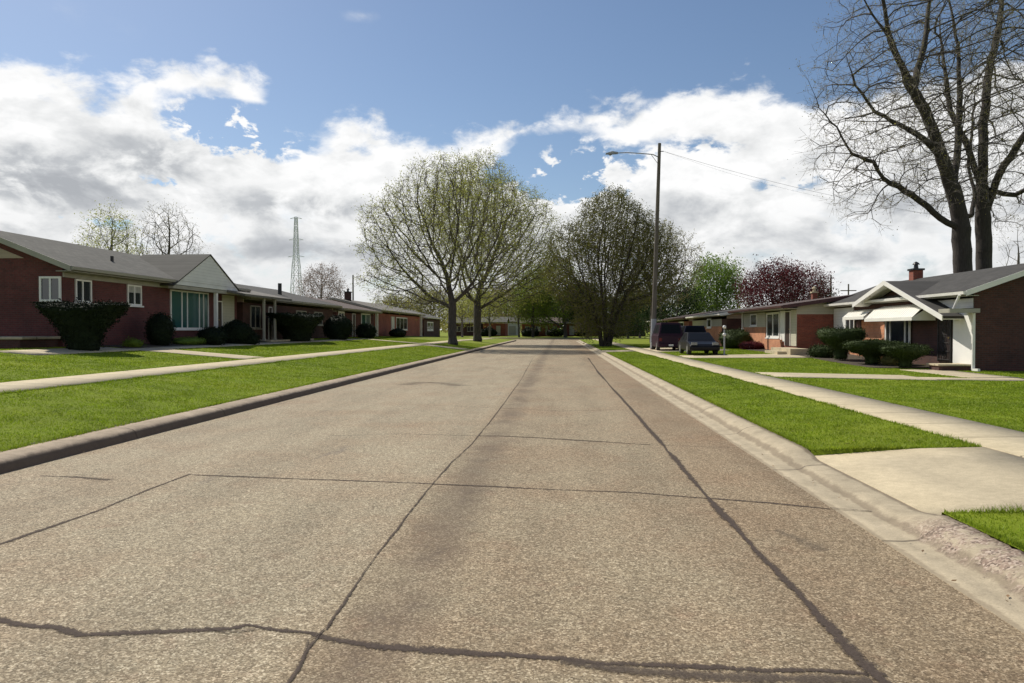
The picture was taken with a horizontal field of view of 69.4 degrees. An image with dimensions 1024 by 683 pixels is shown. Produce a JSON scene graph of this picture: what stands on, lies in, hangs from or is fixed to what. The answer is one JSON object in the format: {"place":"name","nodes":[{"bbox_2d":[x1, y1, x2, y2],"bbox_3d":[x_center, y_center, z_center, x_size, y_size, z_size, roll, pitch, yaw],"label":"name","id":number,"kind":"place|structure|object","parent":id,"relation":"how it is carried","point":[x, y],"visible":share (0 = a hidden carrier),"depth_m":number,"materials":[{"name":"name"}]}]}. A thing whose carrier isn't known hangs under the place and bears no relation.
{"place":"outdoors","nodes":[
{"label":"outdoors","id":0,"kind":"place"},
{"bbox_2d":[0,347,138,354],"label":"path","id":1,"kind":"structure","parent":0,"point":[54,351],"depth_m":24.90,"materials":[{"name":"concrete"}]},
{"bbox_2d":[124,347,262,358],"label":"path","id":2,"kind":"structure","parent":0,"point":[195,353],"depth_m":29.39,"materials":[{"name":"concrete"}]},
{"bbox_2d":[0,338,494,392],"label":"sidewalk","id":3,"kind":"structure","parent":0,"point":[12,386],"depth_m":20.37,"materials":[{"name":"concrete"}]},
{"bbox_2d":[150,339,361,348],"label":"path","id":4,"kind":"structure","parent":0,"point":[192,346],"depth_m":37.48,"materials":[{"name":"concrete"}]},
{"bbox_2d":[0,336,512,449],"bbox_3d":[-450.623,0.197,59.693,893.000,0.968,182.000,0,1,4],"label":"lawn","id":5,"kind":"structure","parent":0,"point":[487,342],"depth_m":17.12,"materials":[{"name":"green plant"}]},
{"bbox_2d":[30,297,130,350],"bbox_3d":[-15.344,-0.533,26.527,2.943,2.113,3.042,0,1,4],"label":"shrub","id":6,"kind":"object","parent":5,"relation":"on","point":[82,326],"visible":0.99,"depth_m":25.85,"materials":[{"name":"green plant"}]},
{"bbox_2d":[72,200,149,255],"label":"leafy tree","id":7,"kind":"object","parent":5,"relation":"on","point":[119,239],"visible":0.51,"depth_m":80.20,"materials":[{"name":"green plant"}]},
{"bbox_2d":[0,231,250,347],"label":"brick house","id":8,"kind":"structure","parent":5,"relation":"on","point":[188,293],"depth_m":31.34,"materials":[{"name":"red brick"}]},
{"bbox_2d":[39,276,61,301],"bbox_3d":[-17.429,-1.983,27.929,0.852,0.949,0.057,0,1,4],"label":"window","id":9,"kind":"structure","parent":8,"relation":"in","point":[50,287],"depth_m":27.93,"materials":[{"name":"white glass"}]},
{"bbox_2d":[74,279,91,303],"bbox_3d":[-16.825,-1.948,29.111,0.117,0.970,1.101,0,1,4],"label":"window","id":10,"kind":"structure","parent":8,"relation":"in","point":[83,288],"depth_m":29.08,"materials":[{"name":"white glass"}]},
{"bbox_2d":[127,284,143,306],"bbox_3d":[-16.603,-2.002,32.607,0.117,0.970,1.197,0,1,4],"label":"window","id":11,"kind":"structure","parent":8,"relation":"in","point":[134,292],"depth_m":32.58,"materials":[{"name":"white glass"}]},
{"bbox_2d":[170,289,208,329],"bbox_3d":[-16.290,-1.554,37.555,0.117,1.980,3.987,0,1,4],"label":"window","id":12,"kind":"structure","parent":8,"relation":"in","point":[189,310],"depth_m":37.49,"materials":[{"name":"teal glass"}]},
{"bbox_2d":[218,301,222,326],"bbox_3d":[-16.101,-1.209,40.772,0.087,2.050,0.601,0,1,4],"label":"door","id":13,"kind":"structure","parent":8,"relation":"in","point":[220,303],"depth_m":40.87,"materials":[{"name":"white metal"}]},
{"bbox_2d":[121,194,208,255],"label":"bare tree","id":14,"kind":"object","parent":5,"relation":"on","point":[160,247],"visible":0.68,"depth_m":75.77,"materials":[{"name":"brown plant"}]},
{"bbox_2d":[100,341,266,347],"bbox_3d":[-15.489,0.153,36.562,1.650,0.204,15.000,0,1,4],"label":"soil bed","id":15,"kind":"object","parent":5,"relation":"on","point":[143,346],"visible":0.3,"depth_m":31.47,"materials":[{"name":"brown soil"}]},
{"bbox_2d":[120,337,146,346],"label":"shrub","id":16,"kind":"object","parent":15,"relation":"on","point":[130,342],"visible":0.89,"depth_m":29.72,"materials":[{"name":"green plant"}]},
{"bbox_2d":[143,311,177,345],"bbox_3d":[-15.452,-0.443,32.525,1.363,1.831,1.654,0,1,4],"label":"shrub","id":17,"kind":"object","parent":15,"relation":"on","point":[160,329],"visible":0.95,"depth_m":32.16,"materials":[{"name":"green plant"}]},
{"bbox_2d":[171,336,206,344],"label":"shrub","id":18,"kind":"object","parent":15,"relation":"on","point":[190,341],"visible":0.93,"depth_m":34.46,"materials":[{"name":"green plant"}]},
{"bbox_2d":[193,325,230,345],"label":"shrub","id":19,"kind":"object","parent":5,"relation":"on","point":[214,335],"visible":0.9,"depth_m":35.64,"materials":[{"name":"green plant"}]},
{"bbox_2d":[220,319,254,343],"bbox_3d":[-14.549,-0.478,39.036,1.988,1.584,1.873,0,1,4],"label":"shrub","id":20,"kind":"object","parent":5,"relation":"on","point":[238,331],"visible":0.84,"depth_m":38.54,"materials":[{"name":"green plant"}]},
{"bbox_2d":[243,332,260,344],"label":"shrub","id":21,"kind":"object","parent":5,"relation":"on","point":[254,339],"visible":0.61,"depth_m":39.10,"materials":[{"name":"green plant"}]},
{"bbox_2d":[224,283,342,341],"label":"brick house","id":22,"kind":"structure","parent":5,"relation":"on","point":[255,305],"depth_m":48.13,"materials":[{"name":"red brick"}]},
{"bbox_2d":[250,305,261,329],"bbox_3d":[-15.778,-1.474,45.607,0.117,1.470,1.624,0,1,4],"label":"window","id":23,"kind":"structure","parent":22,"relation":"in","point":[255,311],"depth_m":45.57,"materials":[{"name":"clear glass"}]},
{"bbox_2d":[268,307,272,338],"bbox_3d":[-15.646,-1.195,47.928,0.087,2.100,0.581,0,1,4],"label":"door","id":24,"kind":"structure","parent":22,"relation":"in","point":[270,324],"depth_m":47.96,"materials":[{"name":"black wood"}]},
{"bbox_2d":[265,312,324,341],"bbox_3d":[-13.996,-0.895,48.261,3.325,2.221,7.728,0,1,4],"label":"hedge","id":25,"kind":"object","parent":5,"relation":"on","point":[294,326],"visible":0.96,"depth_m":46.60,"materials":[{"name":"green plant"}]},
{"bbox_2d":[321,315,354,339],"bbox_3d":[-13.210,-0.998,56.337,2.363,2.234,2.228,-1,1,-45],"label":"shrub","id":26,"kind":"object","parent":5,"relation":"on","point":[339,327],"visible":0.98,"depth_m":55.76,"materials":[{"name":"green plant"}]},
{"bbox_2d":[308,288,382,336],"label":"brick house","id":27,"kind":"structure","parent":5,"relation":"on","point":[357,315],"depth_m":69.85,"materials":[{"name":"beige"}]},
{"bbox_2d":[353,322,377,337],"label":"shrub","id":28,"kind":"object","parent":5,"relation":"on","point":[366,330],"visible":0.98,"depth_m":65.58,"materials":[{"name":"green plant"}]},
{"bbox_2d":[327,297,425,335],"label":"brick house","id":29,"kind":"structure","parent":5,"relation":"on","point":[385,323],"depth_m":84.80,"materials":[{"name":"red brick"}]},
{"bbox_2d":[396,317,407,330],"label":"window","id":30,"kind":"structure","parent":29,"relation":"in","point":[401,322],"depth_m":87.93,"materials":[{"name":"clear glass"}]},
{"bbox_2d":[388,327,406,336],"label":"hedge","id":31,"kind":"object","parent":5,"relation":"on","point":[396,332],"visible":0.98,"depth_m":77.95,"materials":[{"name":"green plant"}]},
{"bbox_2d":[410,310,443,336],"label":"brick house","id":32,"kind":"structure","parent":5,"relation":"on","point":[430,325],"depth_m":108.75,"materials":[{"name":"beige"}]},
{"bbox_2d":[349,149,537,344],"bbox_3d":[-5.728,-8.084,64.806,16.996,17.695,13.541,0,1,4],"label":"street tree","id":33,"kind":"object","parent":5,"relation":"on","point":[447,282],"visible":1,"depth_m":63.80,"materials":[{"name":"green plant"}]},
{"bbox_2d":[413,144,564,341],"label":"street tree","id":34,"kind":"object","parent":5,"relation":"on","point":[478,307],"visible":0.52,"depth_m":82.96,"materials":[{"name":"green plant"}]},
{"bbox_2d":[291,261,349,298],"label":"bare tree","id":35,"kind":"object","parent":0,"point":[319,289],"visible":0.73,"depth_m":131.39,"materials":[{"name":"brown plant"}]},
{"bbox_2d":[0,339,1023,682],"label":"road","id":36,"kind":"structure","parent":0,"point":[584,565],"depth_m":5.63,"materials":[{"name":"concrete"}]},
{"bbox_2d":[0,474,188,543],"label":"tar seam","id":37,"kind":"object","parent":36,"relation":"on","point":[54,525],"visible":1,"depth_m":6.55,"materials":[{"name":"grey asphalt"}]},
{"bbox_2d":[0,340,515,473],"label":"kerb","id":38,"kind":"structure","parent":36,"relation":"on","point":[26,456],"depth_m":12.49,"materials":[{"name":"concrete"}]},
{"bbox_2d":[286,629,324,682],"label":"tar seam","id":39,"kind":"object","parent":36,"relation":"on","point":[293,675],"visible":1,"depth_m":3.79,"materials":[{"name":"grey asphalt"}]},
{"bbox_2d":[325,360,531,628],"bbox_3d":[0.175,1.312,24.560,0.222,0.001,40.812,0,1,3],"label":"tar seam","id":40,"kind":"object","parent":36,"relation":"on","point":[341,606],"visible":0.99,"depth_m":6.01,"materials":[{"name":"black asphalt"}]},
{"bbox_2d":[0,617,867,675],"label":"tar seam","id":41,"kind":"object","parent":36,"relation":"on","point":[77,633],"visible":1,"depth_m":3.93,"materials":[{"name":"grey asphalt"}]},
{"bbox_2d":[192,474,828,508],"bbox_3d":[-0.332,1.572,7.990,6.974,0.001,0.335,0,1,14],"label":"tar seam","id":42,"kind":"object","parent":36,"relation":"on","point":[519,487],"visible":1,"depth_m":7.97,"materials":[{"name":"black asphalt"}]},
{"bbox_2d":[560,658,873,682],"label":"tar seam","id":43,"kind":"object","parent":36,"relation":"on","point":[771,677],"visible":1,"depth_m":3.63,"materials":[{"name":"grey asphalt"}]},
{"bbox_2d":[588,358,893,682],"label":"tar seam","id":44,"kind":"object","parent":36,"relation":"on","point":[866,665],"visible":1,"depth_m":4.75,"materials":[{"name":"grey asphalt"}]},
{"bbox_2d":[577,340,1023,633],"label":"gutter","id":45,"kind":"object","parent":36,"relation":"on","point":[975,555],"visible":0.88,"depth_m":6.49,"materials":[{"name":"concrete"}]},
{"bbox_2d":[0,0,1023,329],"label":"sky","id":46,"kind":"structure","parent":0,"point":[252,117],"materials":[{"name":"blue"}]},
{"bbox_2d":[0,338,1023,551],"bbox_3d":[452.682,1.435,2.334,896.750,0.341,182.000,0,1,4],"label":"lawn","id":47,"kind":"structure","parent":0,"point":[1014,515],"depth_m":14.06,"materials":[{"name":"green plant"}]},
{"bbox_2d":[495,338,622,338],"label":"kerb","id":48,"kind":"structure","parent":47,"relation":"on","point":[547,338],"depth_m":133.89,"materials":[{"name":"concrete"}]},
{"bbox_2d":[535,181,688,345],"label":"bushy tree","id":49,"kind":"object","parent":47,"relation":"on","point":[619,254],"visible":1,"depth_m":67.56,"materials":[{"name":"green plant"}]},
{"bbox_2d":[606,282,649,338],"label":"leafy tree","id":50,"kind":"object","parent":47,"relation":"on","point":[635,330],"visible":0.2,"depth_m":116.11,"materials":[{"name":"green plant"}]},
{"bbox_2d":[606,143,663,349],"bbox_3d":[9.144,-6.975,55.331,4.299,15.577,0.407,0,1,4],"label":"street lamp","id":51,"kind":"object","parent":47,"relation":"on","point":[654,290],"visible":0.92,"depth_m":55.12,"materials":[{"name":"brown wood"}]},
{"bbox_2d":[627,284,673,336],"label":"leafy tree","id":52,"kind":"object","parent":47,"relation":"on","point":[644,317],"visible":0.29,"depth_m":98.47,"materials":[{"name":"green plant"}]},
{"bbox_2d":[603,218,708,341],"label":"leafy tree","id":53,"kind":"object","parent":47,"relation":"on","point":[686,271],"visible":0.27,"depth_m":82.23,"materials":[{"name":"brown plant"}]},
{"bbox_2d":[644,275,713,322],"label":"leafy tree","id":54,"kind":"object","parent":47,"relation":"on","point":[680,311],"visible":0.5,"depth_m":93.64,"materials":[{"name":"green plant"}]},
{"bbox_2d":[662,309,730,325],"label":"brick house","id":55,"kind":"structure","parent":47,"relation":"on","point":[682,320],"depth_m":79.65,"materials":[{"name":"beige"}]},
{"bbox_2d":[682,247,751,312],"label":"leafy tree","id":56,"kind":"object","parent":47,"relation":"on","point":[723,282],"visible":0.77,"depth_m":101.69,"materials":[{"name":"green plant"}]},
{"bbox_2d":[685,304,773,345],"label":"brick house","id":57,"kind":"structure","parent":47,"relation":"on","point":[713,323],"depth_m":61.91,"materials":[{"name":"beige"}]},
{"bbox_2d":[718,328,751,348],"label":"hedge","id":58,"kind":"object","parent":47,"relation":"on","point":[735,338],"visible":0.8,"depth_m":52.95,"materials":[{"name":"green plant"}]},
{"bbox_2d":[743,349,767,351],"bbox_3d":[16.216,0.633,47.082,1.200,0.155,8.000,0,1,4],"label":"soil bed","id":59,"kind":"object","parent":47,"relation":"on","point":[762,350],"visible":0.29,"depth_m":49.04,"materials":[{"name":"brown soil"}]},
{"bbox_2d":[738,340,763,349],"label":"shrub","id":60,"kind":"object","parent":59,"relation":"on","point":[750,345],"visible":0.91,"depth_m":49.93,"materials":[{"name":"red plant"}]},
{"bbox_2d":[732,253,817,307],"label":"leafy tree","id":61,"kind":"object","parent":47,"relation":"on","point":[783,277],"visible":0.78,"depth_m":88.82,"materials":[{"name":"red plant"}]},
{"bbox_2d":[727,286,855,354],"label":"brick house","id":62,"kind":"structure","parent":47,"relation":"on","point":[789,328],"depth_m":44.20,"materials":[{"name":"red brick"}]},
{"bbox_2d":[765,312,779,338],"bbox_3d":[16.922,-1.037,48.095,0.117,1.720,3.041,0,1,4],"label":"window","id":63,"kind":"structure","parent":62,"relation":"in","point":[772,318],"depth_m":47.98,"materials":[{"name":"white glass"}]},
{"bbox_2d":[784,311,790,345],"bbox_3d":[16.738,-0.799,44.967,0.087,2.100,1.081,0,1,4],"label":"door","id":64,"kind":"structure","parent":62,"relation":"in","point":[787,314],"depth_m":44.98,"materials":[{"name":"white metal"}]},
{"bbox_2d":[770,259,841,302],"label":"leafy tree","id":65,"kind":"object","parent":47,"relation":"on","point":[819,285],"visible":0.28,"depth_m":93.12,"materials":[{"name":"red plant"}]},
{"bbox_2d":[799,354,928,367],"bbox_3d":[16.766,0.934,36.029,2.900,0.378,11.000,0,1,4],"label":"soil bed","id":66,"kind":"object","parent":47,"relation":"on","point":[855,360],"visible":0.37,"depth_m":34.33,"materials":[{"name":"brown soil"}]},
{"bbox_2d":[806,343,833,357],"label":"shrub","id":67,"kind":"object","parent":66,"relation":"on","point":[821,351],"visible":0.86,"depth_m":37.99,"materials":[{"name":"green plant"}]},
{"bbox_2d":[815,326,867,359],"bbox_3d":[16.149,0.108,36.308,2.339,1.875,2.496,0,1,4],"label":"shrub","id":68,"kind":"object","parent":66,"relation":"on","point":[833,337],"visible":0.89,"depth_m":35.87,"materials":[{"name":"green plant"}]},
{"bbox_2d":[840,337,905,364],"bbox_3d":[16.099,0.511,33.035,2.781,1.607,2.546,0,1,4],"label":"shrub","id":69,"kind":"object","parent":66,"relation":"on","point":[867,350],"visible":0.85,"depth_m":32.67,"materials":[{"name":"green plant"}]},
{"bbox_2d":[876,354,898,365],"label":"shrub","id":70,"kind":"object","parent":66,"relation":"on","point":[885,360],"visible":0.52,"depth_m":32.24,"materials":[{"name":"green plant"}]},
{"bbox_2d":[878,341,933,367],"bbox_3d":[16.401,0.619,30.816,2.345,1.337,2.032,-1,1,-40],"label":"shrub","id":71,"kind":"object","parent":66,"relation":"on","point":[905,354],"visible":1,"depth_m":30.35,"materials":[{"name":"green plant"}]},
{"bbox_2d":[787,0,1023,272],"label":"bare tree","id":72,"kind":"object","parent":47,"relation":"on","point":[958,223],"visible":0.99,"depth_m":43.50,"materials":[{"name":"brown plant"}]},
{"bbox_2d":[824,262,1023,370],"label":"brick house","id":73,"kind":"structure","parent":47,"relation":"on","point":[973,320],"depth_m":30.17,"materials":[{"name":"red brick"}]},
{"bbox_2d":[885,320,910,343],"bbox_3d":[18.155,-0.442,34.865,0.057,1.300,2.573,0,1,4],"label":"window","id":74,"kind":"structure","parent":73,"relation":"in","point":[894,330],"depth_m":34.77,"materials":[{"name":"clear glass"}]},
{"bbox_2d":[937,318,952,361],"bbox_3d":[17.934,-0.147,30.694,0.089,1.980,1.073,0,1,4],"label":"door","id":75,"kind":"structure","parent":73,"relation":"in","point":[944,328],"depth_m":30.69,"materials":[{"name":"black metal"}]},
{"bbox_2d":[877,0,1023,269],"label":"bare tree","id":76,"kind":"object","parent":47,"relation":"on","point":[983,237],"visible":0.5,"depth_m":46.57,"materials":[{"name":"brown plant"}]},
{"bbox_2d":[993,203,1023,265],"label":"bare tree","id":77,"kind":"object","parent":47,"relation":"on","point":[1018,259],"visible":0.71,"depth_m":57.58,"materials":[{"name":"brown plant"}]},
{"bbox_2d":[440,330,649,337],"bbox_3d":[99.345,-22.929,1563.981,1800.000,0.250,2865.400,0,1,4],"label":"lawn","id":78,"kind":"structure","parent":0,"point":[443,334],"depth_m":151.13,"materials":[{"name":"green plant"}]},
{"bbox_2d":[289,217,303,295],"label":"power tower","id":79,"kind":"structure","parent":78,"relation":"on","point":[294,259],"depth_m":437.87,"materials":[{"name":"silver metal"}]},
{"bbox_2d":[370,291,418,310],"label":"bare tree","id":80,"kind":"object","parent":78,"relation":"on","point":[395,300],"visible":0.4,"depth_m":140.33,"materials":[{"name":"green plant"}]},
{"bbox_2d":[400,284,456,327],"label":"bare tree","id":81,"kind":"object","parent":78,"relation":"on","point":[429,307],"visible":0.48,"depth_m":149.62,"materials":[{"name":"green plant"}]},
{"bbox_2d":[438,286,485,336],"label":"leafy tree","id":82,"kind":"object","parent":78,"relation":"on","point":[463,302],"visible":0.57,"depth_m":130.48,"materials":[{"name":"green plant"}]},
{"bbox_2d":[446,317,482,335],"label":"brick house","id":83,"kind":"structure","parent":78,"relation":"on","point":[467,331],"depth_m":158.95,"materials":[{"name":"red brick"}]},
{"bbox_2d":[447,287,495,316],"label":"tree","id":84,"kind":"object","parent":78,"relation":"on","point":[471,306],"visible":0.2,"depth_m":174.46,"materials":[{"name":"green plant"}]},
{"bbox_2d":[466,288,509,336],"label":"leafy tree","id":85,"kind":"object","parent":78,"relation":"on","point":[492,311],"visible":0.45,"depth_m":146.09,"materials":[{"name":"green plant"}]},
{"bbox_2d":[481,328,497,336],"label":"hedge","id":86,"kind":"object","parent":78,"relation":"on","point":[485,332],"visible":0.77,"depth_m":151.42,"materials":[{"name":"green plant"}]},
{"bbox_2d":[481,317,509,335],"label":"brick house","id":87,"kind":"structure","parent":78,"relation":"on","point":[499,327],"depth_m":156.53,"materials":[{"name":"red brick"}]},
{"bbox_2d":[481,282,523,324],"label":"bare tree","id":88,"kind":"object","parent":78,"relation":"on","point":[505,305],"visible":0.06,"depth_m":188.29,"materials":[{"name":"plant"}]},
{"bbox_2d":[508,317,519,334],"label":"brick house","id":89,"kind":"structure","parent":78,"relation":"on","point":[513,329],"depth_m":175.29,"materials":[{"name":"white"}]},
{"bbox_2d":[509,298,531,336],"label":"leafy tree","id":90,"kind":"object","parent":78,"relation":"on","point":[517,315],"visible":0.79,"depth_m":140.88,"materials":[{"name":"green plant"}]},
{"bbox_2d":[521,327,538,336],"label":"hedge","id":91,"kind":"object","parent":78,"relation":"on","point":[526,332],"visible":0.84,"depth_m":148.01,"materials":[{"name":"green plant"}]},
{"bbox_2d":[505,264,557,336],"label":"leafy tree","id":92,"kind":"object","parent":78,"relation":"on","point":[542,302],"visible":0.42,"depth_m":141.31,"materials":[{"name":"green plant"}]},
{"bbox_2d":[502,245,579,336],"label":"leafy tree","id":93,"kind":"object","parent":78,"relation":"on","point":[560,317],"visible":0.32,"depth_m":142.80,"materials":[{"name":"green plant"}]},
{"bbox_2d":[520,317,561,335],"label":"brick house","id":94,"kind":"structure","parent":78,"relation":"on","point":[543,332],"depth_m":151.90,"materials":[{"name":"red brick"}]},
{"bbox_2d":[547,328,563,336],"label":"hedge","id":95,"kind":"object","parent":78,"relation":"on","point":[550,333],"visible":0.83,"depth_m":147.51,"materials":[{"name":"green plant"}]},
{"bbox_2d":[562,318,597,335],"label":"brick house","id":96,"kind":"structure","parent":78,"relation":"on","point":[570,329],"depth_m":155.47,"materials":[{"name":"red brick"}]},
{"bbox_2d":[566,273,600,337],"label":"leafy tree","id":97,"kind":"object","parent":78,"relation":"on","point":[571,313],"visible":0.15,"depth_m":139.16,"materials":[{"name":"green plant"}]},
{"bbox_2d":[428,306,740,332],"bbox_3d":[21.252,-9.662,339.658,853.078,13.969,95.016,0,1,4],"label":"woods","id":98,"kind":"object","parent":78,"relation":"on","point":[444,328],"visible":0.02,"depth_m":336.69,"materials":[{"name":"green plant"}]},
{"bbox_2d":[643,348,726,351],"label":"driveway","id":99,"kind":"structure","parent":0,"point":[666,349],"depth_m":53.89,"materials":[{"name":"concrete"}]},
{"bbox_2d":[651,323,682,349],"bbox_3d":[11.168,-0.371,53.562,1.782,1.949,4.657,0,1,4],"label":"parked van","id":100,"kind":"object","parent":99,"relation":"on","point":[667,334],"visible":0.77,"depth_m":51.41,"materials":[{"name":"purple"}]},
{"bbox_2d":[676,326,705,347],"bbox_3d":[13.202,-0.310,54.837,1.782,1.699,4.557,0,1,4],"label":"parked suv","id":101,"kind":"object","parent":99,"relation":"on","point":[693,329],"visible":0.08,"depth_m":52.81,"materials":[{"name":"black"}]},
{"bbox_2d":[678,332,719,354],"bbox_3d":[11.063,0.102,44.033,1.732,1.279,4.357,0,1,4],"label":"parked car","id":102,"kind":"object","parent":99,"relation":"on","point":[690,342],"visible":1,"depth_m":42.99,"materials":[{"name":"blue"}]},
{"bbox_2d":[679,354,809,357],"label":"driveway","id":103,"kind":"structure","parent":0,"point":[749,356],"depth_m":40.12,"materials":[{"name":"concrete"}]},
{"bbox_2d":[593,339,1023,457],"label":"sidewalk","id":104,"kind":"structure","parent":0,"point":[1006,440],"depth_m":13.25,"materials":[{"name":"concrete"}]},
{"bbox_2d":[752,372,940,380],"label":"path","id":105,"kind":"structure","parent":0,"point":[842,376],"depth_m":24.10,"materials":[{"name":"concrete"}]},
{"bbox_2d":[814,447,1023,524],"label":"driveway","id":106,"kind":"structure","parent":0,"point":[937,481],"depth_m":7.92,"materials":[{"name":"concrete"}]},
{"bbox_2d":[905,369,1022,378],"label":"path","id":107,"kind":"structure","parent":0,"point":[960,374],"depth_m":26.32,"materials":[{"name":"concrete"}]},
{"bbox_2d":[921,377,1023,380],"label":"path","id":108,"kind":"structure","parent":0,"point":[996,379],"depth_m":23.66,"materials":[{"name":"concrete"}]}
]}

